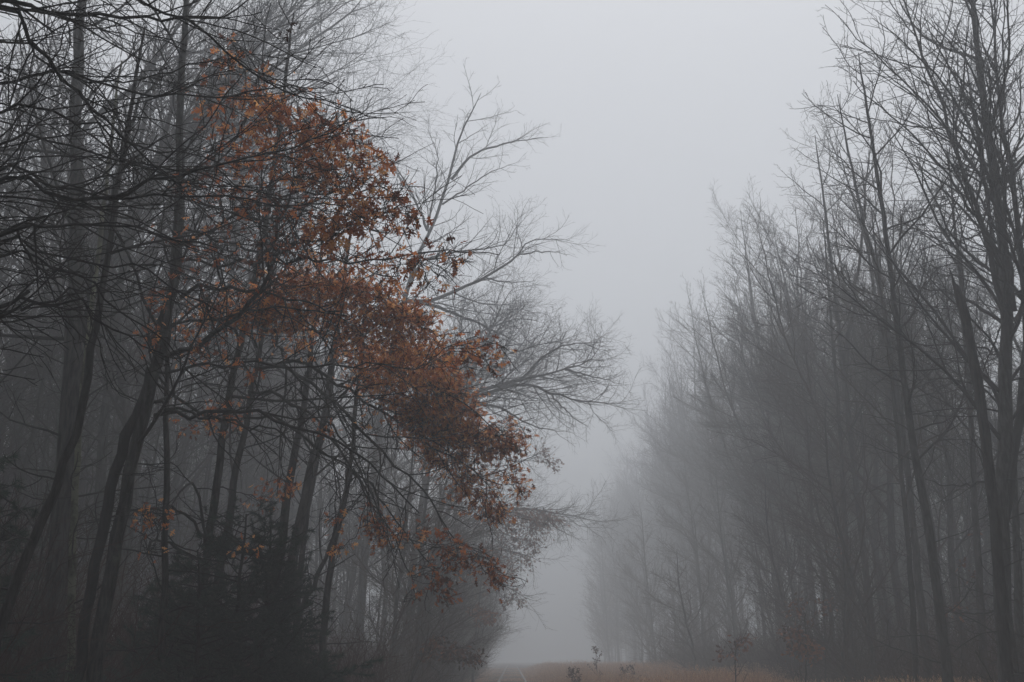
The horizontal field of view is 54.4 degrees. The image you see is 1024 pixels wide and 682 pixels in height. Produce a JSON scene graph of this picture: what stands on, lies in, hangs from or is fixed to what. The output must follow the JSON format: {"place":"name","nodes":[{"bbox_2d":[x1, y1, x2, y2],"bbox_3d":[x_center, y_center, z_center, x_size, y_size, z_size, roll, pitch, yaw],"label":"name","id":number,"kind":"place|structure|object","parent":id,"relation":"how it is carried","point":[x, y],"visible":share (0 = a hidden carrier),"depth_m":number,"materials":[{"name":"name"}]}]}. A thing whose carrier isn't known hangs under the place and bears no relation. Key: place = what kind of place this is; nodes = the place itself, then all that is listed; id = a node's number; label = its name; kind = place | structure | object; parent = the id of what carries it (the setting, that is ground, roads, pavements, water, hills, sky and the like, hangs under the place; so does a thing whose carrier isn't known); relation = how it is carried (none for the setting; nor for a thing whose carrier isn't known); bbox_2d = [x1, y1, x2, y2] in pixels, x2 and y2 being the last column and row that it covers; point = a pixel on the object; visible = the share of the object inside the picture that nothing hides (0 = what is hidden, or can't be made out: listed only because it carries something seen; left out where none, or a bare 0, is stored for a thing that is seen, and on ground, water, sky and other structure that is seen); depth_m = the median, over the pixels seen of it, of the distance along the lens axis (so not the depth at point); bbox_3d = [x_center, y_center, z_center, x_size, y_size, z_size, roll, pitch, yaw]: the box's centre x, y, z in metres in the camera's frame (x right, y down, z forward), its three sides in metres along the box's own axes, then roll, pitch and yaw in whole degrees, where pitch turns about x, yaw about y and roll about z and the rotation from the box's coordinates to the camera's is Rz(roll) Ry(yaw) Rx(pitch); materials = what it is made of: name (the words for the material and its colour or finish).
{"place":"outdoors","nodes":[
{"label":"outdoors","id":0,"kind":"place"},
{"bbox_2d":[0,0,1023,662],"label":"sky","id":1,"kind":"structure","parent":0,"point":[656,103],"materials":[{"name":"grey"}]},
{"bbox_2d":[478,662,587,681],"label":"ground","id":2,"kind":"structure","parent":0,"point":[497,665],"depth_m":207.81,"materials":[{"name":"brown plant"}]},
{"bbox_2d":[0,450,87,681],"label":"pine tree","id":3,"kind":"object","parent":2,"relation":"on","point":[5,582],"visible":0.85,"depth_m":10.84,"materials":[{"name":"black plant"}]},
{"bbox_2d":[0,0,136,484],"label":"forest tree","id":4,"kind":"object","parent":2,"relation":"on","point":[29,405],"visible":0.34,"depth_m":25.58,"materials":[{"name":"black plant"}]},
{"bbox_2d":[0,0,214,681],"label":"tree","id":5,"kind":"object","parent":2,"relation":"on","point":[70,389],"visible":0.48,"depth_m":15.08,"materials":[{"name":"grey plant"}]},
{"bbox_2d":[16,10,202,681],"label":"mossy tree","id":6,"kind":"object","parent":2,"relation":"on","point":[72,571],"visible":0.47,"depth_m":12.96,"materials":[{"name":"black plant"}]},
{"bbox_2d":[0,0,249,648],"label":"leaning tree","id":7,"kind":"object","parent":2,"relation":"on","point":[13,589],"visible":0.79,"depth_m":10.93,"materials":[{"name":"black plant"}]},
{"bbox_2d":[0,0,299,671],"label":"forest tree","id":8,"kind":"object","parent":2,"relation":"on","point":[125,415],"visible":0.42,"depth_m":24.21,"materials":[{"name":"grey plant"}]},
{"bbox_2d":[0,0,302,636],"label":"slender tree","id":9,"kind":"object","parent":2,"relation":"on","point":[100,455],"visible":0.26,"depth_m":25.06,"materials":[{"name":"grey plant"}]},
{"bbox_2d":[82,77,236,681],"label":"slender tree","id":10,"kind":"object","parent":2,"relation":"on","point":[164,588],"visible":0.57,"depth_m":12.85,"materials":[{"name":"grey plant"}]},
{"bbox_2d":[0,0,332,606],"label":"straight tree","id":11,"kind":"object","parent":2,"relation":"on","point":[93,126],"visible":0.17,"depth_m":29.49,"materials":[{"name":"grey plant"}]},
{"bbox_2d":[0,439,348,681],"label":"undergrowth","id":12,"kind":"object","parent":2,"relation":"on","point":[116,628],"visible":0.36,"depth_m":13.02,"materials":[{"name":"grey plant"}]},
{"bbox_2d":[109,531,275,681],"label":"pine tree","id":13,"kind":"object","parent":2,"relation":"on","point":[194,672],"visible":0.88,"depth_m":12.71,"materials":[{"name":"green plant"}]},
{"bbox_2d":[0,0,401,658],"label":"background wood","id":14,"kind":"object","parent":2,"relation":"on","point":[30,436],"visible":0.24,"depth_m":31.21,"materials":[{"name":"grey plant"}]},
{"bbox_2d":[0,0,427,401],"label":"overhanging tree","id":15,"kind":"object","parent":2,"relation":"on","point":[17,228],"visible":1,"depth_m":7.95,"materials":[{"name":"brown wood"}]},
{"bbox_2d":[1,0,434,315],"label":"spreading tree","id":16,"kind":"object","parent":2,"relation":"on","point":[314,54],"visible":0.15,"depth_m":43.26,"materials":[{"name":"grey plant"}]},
{"bbox_2d":[35,0,408,628],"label":"straight tree","id":17,"kind":"object","parent":2,"relation":"on","point":[191,264],"visible":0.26,"depth_m":34.40,"materials":[{"name":"grey plant"}]},
{"bbox_2d":[114,35,336,602],"bbox_3d":[-10.366,0.668,35.675,7.278,23.934,9.893,-4,-18,13],"label":"forest tree","id":18,"kind":"object","parent":2,"relation":"on","point":[185,450],"visible":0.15,"depth_m":34.42,"materials":[{"name":"grey plant"}]},
{"bbox_2d":[102,493,354,681],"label":"pine tree","id":19,"kind":"object","parent":2,"relation":"on","point":[267,567],"visible":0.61,"depth_m":13.50,"materials":[{"name":"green plant"}]},
{"bbox_2d":[183,172,322,640],"bbox_3d":[-4.286,1.832,16.963,2.952,10.336,2.097,-9,-20,26],"label":"straight tree","id":20,"kind":"object","parent":2,"relation":"on","point":[235,471],"visible":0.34,"depth_m":16.96,"materials":[{"name":"black plant"}]},
{"bbox_2d":[13,557,498,681],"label":"undergrowth","id":21,"kind":"object","parent":2,"relation":"on","point":[352,658],"visible":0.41,"depth_m":24.89,"materials":[{"name":"grey"}]},
{"bbox_2d":[172,168,349,598],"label":"forest tree","id":22,"kind":"object","parent":2,"relation":"on","point":[260,450],"visible":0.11,"depth_m":44.97,"materials":[{"name":"grey plant"}]},
{"bbox_2d":[167,509,384,681],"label":"pine tree","id":23,"kind":"object","parent":2,"relation":"on","point":[280,674],"visible":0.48,"depth_m":13.84,"materials":[{"name":"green plant"}]},
{"bbox_2d":[235,548,338,681],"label":"pine tree","id":24,"kind":"object","parent":2,"relation":"on","point":[316,632],"visible":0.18,"depth_m":15.61,"materials":[{"name":"black plant"}]},
{"bbox_2d":[65,0,517,681],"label":"oak tree","id":25,"kind":"object","parent":2,"relation":"on","point":[137,428],"visible":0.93,"depth_m":12.13,"materials":[{"name":"brown plant"}]},
{"bbox_2d":[216,194,374,673],"bbox_3d":[-3.997,2.065,18.632,2.095,10.904,2.776,16,-23,-41],"label":"straight tree","id":26,"kind":"object","parent":2,"relation":"on","point":[286,503],"visible":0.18,"depth_m":18.47,"materials":[{"name":"black plant"}]},
{"bbox_2d":[51,0,550,680],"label":"oak tree","id":27,"kind":"object","parent":2,"relation":"on","point":[459,426],"visible":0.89,"depth_m":15.08,"materials":[{"name":"brown plant"}]},
{"bbox_2d":[171,5,465,654],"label":"straight tree","id":28,"kind":"object","parent":2,"relation":"on","point":[363,105],"visible":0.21,"depth_m":49.04,"materials":[{"name":"grey plant"}]},
{"bbox_2d":[273,263,363,677],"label":"slender tree","id":29,"kind":"object","parent":2,"relation":"on","point":[306,525],"visible":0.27,"depth_m":19.66,"materials":[{"name":"black plant"}]},
{"bbox_2d":[255,181,406,642],"bbox_3d":[-3.410,2.008,18.704,2.819,11.052,2.372,0,-18,0],"label":"straight tree","id":30,"kind":"object","parent":2,"relation":"on","point":[303,504],"visible":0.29,"depth_m":18.48,"materials":[{"name":"grey plant"}]},
{"bbox_2d":[293,244,384,662],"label":"slender tree","id":31,"kind":"object","parent":2,"relation":"on","point":[326,598],"visible":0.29,"depth_m":18.61,"materials":[{"name":"black plant"}]},
{"bbox_2d":[273,264,426,637],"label":"forest tree","id":32,"kind":"object","parent":2,"relation":"on","point":[315,513],"visible":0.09,"depth_m":57.77,"materials":[{"name":"grey plant"}]},
{"bbox_2d":[312,441,403,651],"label":"forest tree","id":33,"kind":"object","parent":2,"relation":"on","point":[346,612],"visible":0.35,"depth_m":43.36,"materials":[{"name":"grey plant"}]},
{"bbox_2d":[311,359,441,646],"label":"forest tree","id":34,"kind":"object","parent":2,"relation":"on","point":[356,496],"visible":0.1,"depth_m":56.49,"materials":[{"name":"grey plant"}]},
{"bbox_2d":[314,299,443,654],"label":"forest tree","id":35,"kind":"object","parent":2,"relation":"on","point":[398,500],"visible":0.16,"depth_m":50.22,"materials":[{"name":"grey plant"}]},
{"bbox_2d":[339,507,475,681],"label":"sapling","id":36,"kind":"object","parent":2,"relation":"on","point":[413,609],"visible":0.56,"depth_m":30.80,"materials":[{"name":"grey plant"}]},
{"bbox_2d":[321,392,495,681],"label":"sapling","id":37,"kind":"object","parent":2,"relation":"on","point":[395,601],"visible":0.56,"depth_m":29.99,"materials":[{"name":"grey plant"}]},
{"bbox_2d":[316,421,507,673],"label":"sapling","id":38,"kind":"object","parent":2,"relation":"on","point":[363,543],"visible":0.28,"depth_m":38.12,"materials":[{"name":"grey plant"}]},
{"bbox_2d":[329,365,510,681],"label":"sapling","id":39,"kind":"object","parent":2,"relation":"on","point":[425,508],"visible":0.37,"depth_m":32.83,"materials":[{"name":"grey plant"}]},
{"bbox_2d":[388,618,487,681],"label":"shrub","id":40,"kind":"object","parent":2,"relation":"on","point":[435,644],"visible":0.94,"depth_m":25.25,"materials":[{"name":"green plant"}]},
{"bbox_2d":[354,474,531,681],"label":"sapling","id":41,"kind":"object","parent":2,"relation":"on","point":[429,608],"visible":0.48,"depth_m":34.14,"materials":[{"name":"grey plant"}]},
{"bbox_2d":[366,474,530,676],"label":"sapling","id":42,"kind":"object","parent":2,"relation":"on","point":[481,634],"visible":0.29,"depth_m":36.06,"materials":[{"name":"grey"}]},
{"bbox_2d":[311,57,600,657],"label":"bare tree","id":43,"kind":"object","parent":2,"relation":"on","point":[361,594],"visible":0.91,"depth_m":45.04,"materials":[{"name":"grey plant"}]},
{"bbox_2d":[393,419,571,663],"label":"oak tree","id":44,"kind":"object","parent":2,"relation":"on","point":[533,523],"visible":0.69,"depth_m":51.75,"materials":[{"name":"grey plant"}]},
{"bbox_2d":[375,250,655,665],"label":"bare tree","id":45,"kind":"object","parent":2,"relation":"on","point":[513,383],"visible":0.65,"depth_m":45.54,"materials":[{"name":"grey plant"}]},
{"bbox_2d":[413,449,637,585],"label":"bare tree","id":46,"kind":"object","parent":2,"relation":"on","point":[565,514],"visible":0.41,"depth_m":61.22,"materials":[{"name":"grey plant"}]},
{"bbox_2d":[574,526,624,660],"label":"sapling","id":47,"kind":"object","parent":2,"relation":"on","point":[605,605],"visible":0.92,"depth_m":134.43,"materials":[{"name":"grey plant"}]},
{"bbox_2d":[583,495,652,661],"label":"sapling","id":48,"kind":"object","parent":2,"relation":"on","point":[617,636],"visible":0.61,"depth_m":140.39,"materials":[{"name":"grey plant"}]},
{"bbox_2d":[598,447,668,653],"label":"forest tree","id":49,"kind":"object","parent":2,"relation":"on","point":[636,517],"visible":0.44,"depth_m":169.16,"materials":[{"name":"grey plant"}]},
{"bbox_2d":[602,429,668,662],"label":"forest tree","id":50,"kind":"object","parent":2,"relation":"on","point":[626,534],"visible":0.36,"depth_m":163.71,"materials":[{"name":"grey plant"}]},
{"bbox_2d":[608,498,678,661],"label":"sapling","id":51,"kind":"object","parent":2,"relation":"on","point":[648,588],"visible":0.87,"depth_m":87.13,"materials":[{"name":"grey plant"}]},
{"bbox_2d":[622,355,714,644],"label":"forest tree","id":52,"kind":"object","parent":2,"relation":"on","point":[660,437],"visible":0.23,"depth_m":125.96,"materials":[{"name":"grey plant"}]},
{"bbox_2d":[630,329,723,642],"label":"forest tree","id":53,"kind":"object","parent":2,"relation":"on","point":[659,465],"visible":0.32,"depth_m":110.71,"materials":[{"name":"grey plant"}]},
{"bbox_2d":[633,395,720,644],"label":"forest tree","id":54,"kind":"object","parent":2,"relation":"on","point":[679,501],"visible":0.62,"depth_m":95.40,"materials":[{"name":"grey plant"}]},
{"bbox_2d":[638,462,733,647],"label":"sapling","id":55,"kind":"object","parent":2,"relation":"on","point":[684,529],"visible":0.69,"depth_m":75.82,"materials":[{"name":"grey"}]},
{"bbox_2d":[638,540,739,671],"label":"sapling","id":56,"kind":"object","parent":2,"relation":"on","point":[685,622],"visible":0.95,"depth_m":54.40,"materials":[{"name":"grey plant"}]},
{"bbox_2d":[646,500,734,650],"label":"sapling","id":57,"kind":"object","parent":2,"relation":"on","point":[700,589],"visible":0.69,"depth_m":68.44,"materials":[{"name":"grey plant"}]},
{"bbox_2d":[641,300,740,646],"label":"forest tree","id":58,"kind":"object","parent":2,"relation":"on","point":[683,426],"visible":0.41,"depth_m":101.89,"materials":[{"name":"grey plant"}]},
{"bbox_2d":[653,336,746,637],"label":"forest tree","id":59,"kind":"object","parent":2,"relation":"on","point":[705,472],"visible":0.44,"depth_m":82.66,"materials":[{"name":"grey plant"}]},
{"bbox_2d":[661,298,754,637],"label":"forest tree","id":60,"kind":"object","parent":2,"relation":"on","point":[740,583],"visible":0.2,"depth_m":105.69,"materials":[{"name":"grey plant"}]},
{"bbox_2d":[681,459,764,650],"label":"sapling","id":61,"kind":"object","parent":2,"relation":"on","point":[728,586],"visible":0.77,"depth_m":61.44,"materials":[{"name":"grey plant"}]},
{"bbox_2d":[684,318,768,641],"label":"forest tree","id":62,"kind":"object","parent":2,"relation":"on","point":[727,480],"visible":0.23,"depth_m":77.32,"materials":[{"name":"grey plant"}]},
{"bbox_2d":[677,256,801,622],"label":"forest tree","id":63,"kind":"object","parent":2,"relation":"on","point":[718,449],"visible":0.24,"depth_m":71.23,"materials":[{"name":"grey plant"}]},
{"bbox_2d":[655,181,832,640],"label":"forest tree","id":64,"kind":"object","parent":2,"relation":"on","point":[721,354],"visible":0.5,"depth_m":63.81,"materials":[{"name":"grey plant"}]},
{"bbox_2d":[522,658,997,681],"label":"dry grass","id":65,"kind":"structure","parent":2,"relation":"on","point":[557,672],"depth_m":50.25,"materials":[{"name":"plant"}]},
{"bbox_2d":[721,490,801,663],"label":"sapling","id":66,"kind":"object","parent":2,"relation":"on","point":[738,570],"visible":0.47,"depth_m":50.96,"materials":[{"name":"grey plant"}]},
{"bbox_2d":[723,460,828,674],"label":"sapling","id":67,"kind":"object","parent":2,"relation":"on","point":[776,574],"visible":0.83,"depth_m":40.16,"materials":[{"name":"grey plant"}]},
{"bbox_2d":[731,426,821,669],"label":"sapling","id":68,"kind":"object","parent":2,"relation":"on","point":[787,549],"visible":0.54,"depth_m":42.96,"materials":[{"name":"grey plant"}]},
{"bbox_2d":[730,420,824,663],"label":"sapling","id":69,"kind":"object","parent":2,"relation":"on","point":[770,507],"visible":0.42,"depth_m":47.76,"materials":[{"name":"grey plant"}]},
{"bbox_2d":[669,177,886,646],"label":"forest tree","id":70,"kind":"object","parent":2,"relation":"on","point":[728,397],"visible":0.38,"depth_m":51.95,"materials":[{"name":"grey plant"}]},
{"bbox_2d":[703,303,853,635],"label":"forest tree","id":71,"kind":"object","parent":2,"relation":"on","point":[737,525],"visible":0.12,"depth_m":64.95,"materials":[{"name":"grey plant"}]},
{"bbox_2d":[711,266,856,633],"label":"forest tree","id":72,"kind":"object","parent":2,"relation":"on","point":[777,539],"visible":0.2,"depth_m":52.35,"materials":[{"name":"grey plant"}]},
{"bbox_2d":[686,190,895,653],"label":"forest tree","id":73,"kind":"object","parent":2,"relation":"on","point":[755,384],"visible":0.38,"depth_m":49.14,"materials":[{"name":"grey plant"}]},
{"bbox_2d":[728,297,870,678],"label":"tree","id":74,"kind":"object","parent":2,"relation":"on","point":[778,407],"visible":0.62,"depth_m":38.66,"materials":[{"name":"grey plant"}]},
{"bbox_2d":[707,192,892,680],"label":"straight tree","id":75,"kind":"object","parent":2,"relation":"on","point":[840,433],"visible":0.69,"depth_m":33.85,"materials":[{"name":"grey plant"}]},
{"bbox_2d":[776,613,833,681],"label":"oak sapling","id":76,"kind":"object","parent":2,"relation":"on","point":[804,651],"visible":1,"depth_m":27.66,"materials":[{"name":"brown plant"}]},
{"bbox_2d":[723,212,898,632],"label":"forest tree","id":77,"kind":"object","parent":2,"relation":"on","point":[776,411],"visible":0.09,"depth_m":58.75,"materials":[{"name":"grey plant"}]},
{"bbox_2d":[762,375,888,669],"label":"tree","id":78,"kind":"object","parent":2,"relation":"on","point":[819,517],"visible":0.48,"depth_m":35.59,"materials":[{"name":"grey plant"}]},
{"bbox_2d":[732,230,918,670],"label":"forest tree","id":79,"kind":"object","parent":2,"relation":"on","point":[805,304],"visible":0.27,"depth_m":45.71,"materials":[{"name":"grey plant"}]},
{"bbox_2d":[628,563,1023,681],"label":"undergrowth","id":80,"kind":"object","parent":2,"relation":"on","point":[886,669],"visible":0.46,"depth_m":32.35,"materials":[{"name":"grey plant"}]},
{"bbox_2d":[770,485,893,681],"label":"sapling","id":81,"kind":"object","parent":2,"relation":"on","point":[844,616],"visible":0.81,"depth_m":30.05,"materials":[{"name":"grey"}]},
{"bbox_2d":[776,95,909,675],"bbox_3d":[11.807,1.117,34.650,4.988,22.396,5.897,-15,-23,39],"label":"straight tree","id":82,"kind":"object","parent":2,"relation":"on","point":[844,355],"visible":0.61,"depth_m":34.86,"materials":[{"name":"grey plant"}]},
{"bbox_2d":[777,260,909,670],"bbox_3d":[12.633,4.920,38.518,3.398,17.352,4.729,15,-23,-39],"label":"forest tree","id":83,"kind":"object","parent":2,"relation":"on","point":[880,572],"visible":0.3,"depth_m":38.02,"materials":[{"name":"grey plant"}]},
{"bbox_2d":[768,381,921,681],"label":"tree","id":84,"kind":"object","parent":2,"relation":"on","point":[864,614],"visible":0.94,"depth_m":29.59,"materials":[{"name":"grey plant"}]},
{"bbox_2d":[723,164,967,670],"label":"forest tree","id":85,"kind":"object","parent":2,"relation":"on","point":[875,477],"visible":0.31,"depth_m":41.30,"materials":[{"name":"grey plant"}]},
{"bbox_2d":[723,81,978,678],"bbox_3d":[12.643,1.315,36.185,8.615,22.772,8.815,-16,-24,42],"label":"forest tree","id":86,"kind":"object","parent":2,"relation":"on","point":[888,510],"visible":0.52,"depth_m":36.06,"materials":[{"name":"grey plant"}]},
{"bbox_2d":[770,469,931,681],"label":"sapling","id":87,"kind":"object","parent":2,"relation":"on","point":[841,561],"visible":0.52,"depth_m":32.01,"materials":[{"name":"grey plant"}]},
{"bbox_2d":[779,168,995,635],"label":"forest tree","id":88,"kind":"object","parent":2,"relation":"on","point":[923,541],"visible":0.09,"depth_m":51.96,"materials":[{"name":"grey plant"}]},
{"bbox_2d":[798,13,996,681],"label":"straight tree","id":89,"kind":"object","parent":2,"relation":"on","point":[941,629],"visible":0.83,"depth_m":23.20,"materials":[{"name":"grey plant"}]},
{"bbox_2d":[786,56,1021,681],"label":"straight tree","id":90,"kind":"object","parent":2,"relation":"on","point":[916,559],"visible":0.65,"depth_m":28.75,"materials":[{"name":"grey plant"}]},
{"bbox_2d":[786,0,1023,681],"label":"tree","id":91,"kind":"object","parent":2,"relation":"on","point":[1008,434],"visible":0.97,"depth_m":22.28,"materials":[{"name":"grey plant"}]},
{"bbox_2d":[821,160,993,681],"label":"straight tree","id":92,"kind":"object","parent":2,"relation":"on","point":[913,606],"visible":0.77,"depth_m":26.37,"materials":[{"name":"grey plant"}]},
{"bbox_2d":[793,276,1023,666],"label":"background wood","id":93,"kind":"object","parent":2,"relation":"on","point":[960,554],"visible":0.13,"depth_m":41.78,"materials":[{"name":"grey"}]},
{"bbox_2d":[852,267,987,676],"bbox_3d":[13.585,4.591,33.397,4.353,15.106,4.482,-7,-19,21],"label":"forest tree","id":94,"kind":"object","parent":2,"relation":"on","point":[939,546],"visible":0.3,"depth_m":32.86,"materials":[{"name":"grey plant"}]},
{"bbox_2d":[820,178,1023,680],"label":"forest tree","id":95,"kind":"object","parent":2,"relation":"on","point":[949,476],"visible":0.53,"depth_m":31.84,"materials":[{"name":"grey plant"}]},
{"bbox_2d":[821,172,1023,567],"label":"forest tree","id":96,"kind":"object","parent":2,"relation":"on","point":[980,514],"visible":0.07,"depth_m":49.66,"materials":[{"name":"grey plant"}]},
{"bbox_2d":[865,179,1023,598],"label":"forest tree","id":97,"kind":"object","parent":2,"relation":"on","point":[990,416],"visible":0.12,"depth_m":41.82,"materials":[{"name":"grey plant"}]},
{"bbox_2d":[865,97,1023,681],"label":"straight tree","id":98,"kind":"object","parent":2,"relation":"on","point":[974,473],"visible":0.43,"depth_m":26.59,"materials":[{"name":"grey plant"}]},
{"bbox_2d":[878,46,1023,680],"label":"straight tree","id":99,"kind":"object","parent":2,"relation":"on","point":[1017,553],"visible":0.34,"depth_m":23.16,"materials":[{"name":"grey plant"}]},
{"bbox_2d":[912,142,1023,557],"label":"forest tree","id":100,"kind":"object","parent":2,"relation":"on","point":[996,306],"visible":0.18,"depth_m":40.08,"materials":[{"name":"grey plant"}]},
{"bbox_2d":[940,268,1023,681],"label":"broken tree","id":101,"kind":"object","parent":2,"relation":"on","point":[1003,629],"visible":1,"depth_m":18.30,"materials":[{"name":"grey plant"}]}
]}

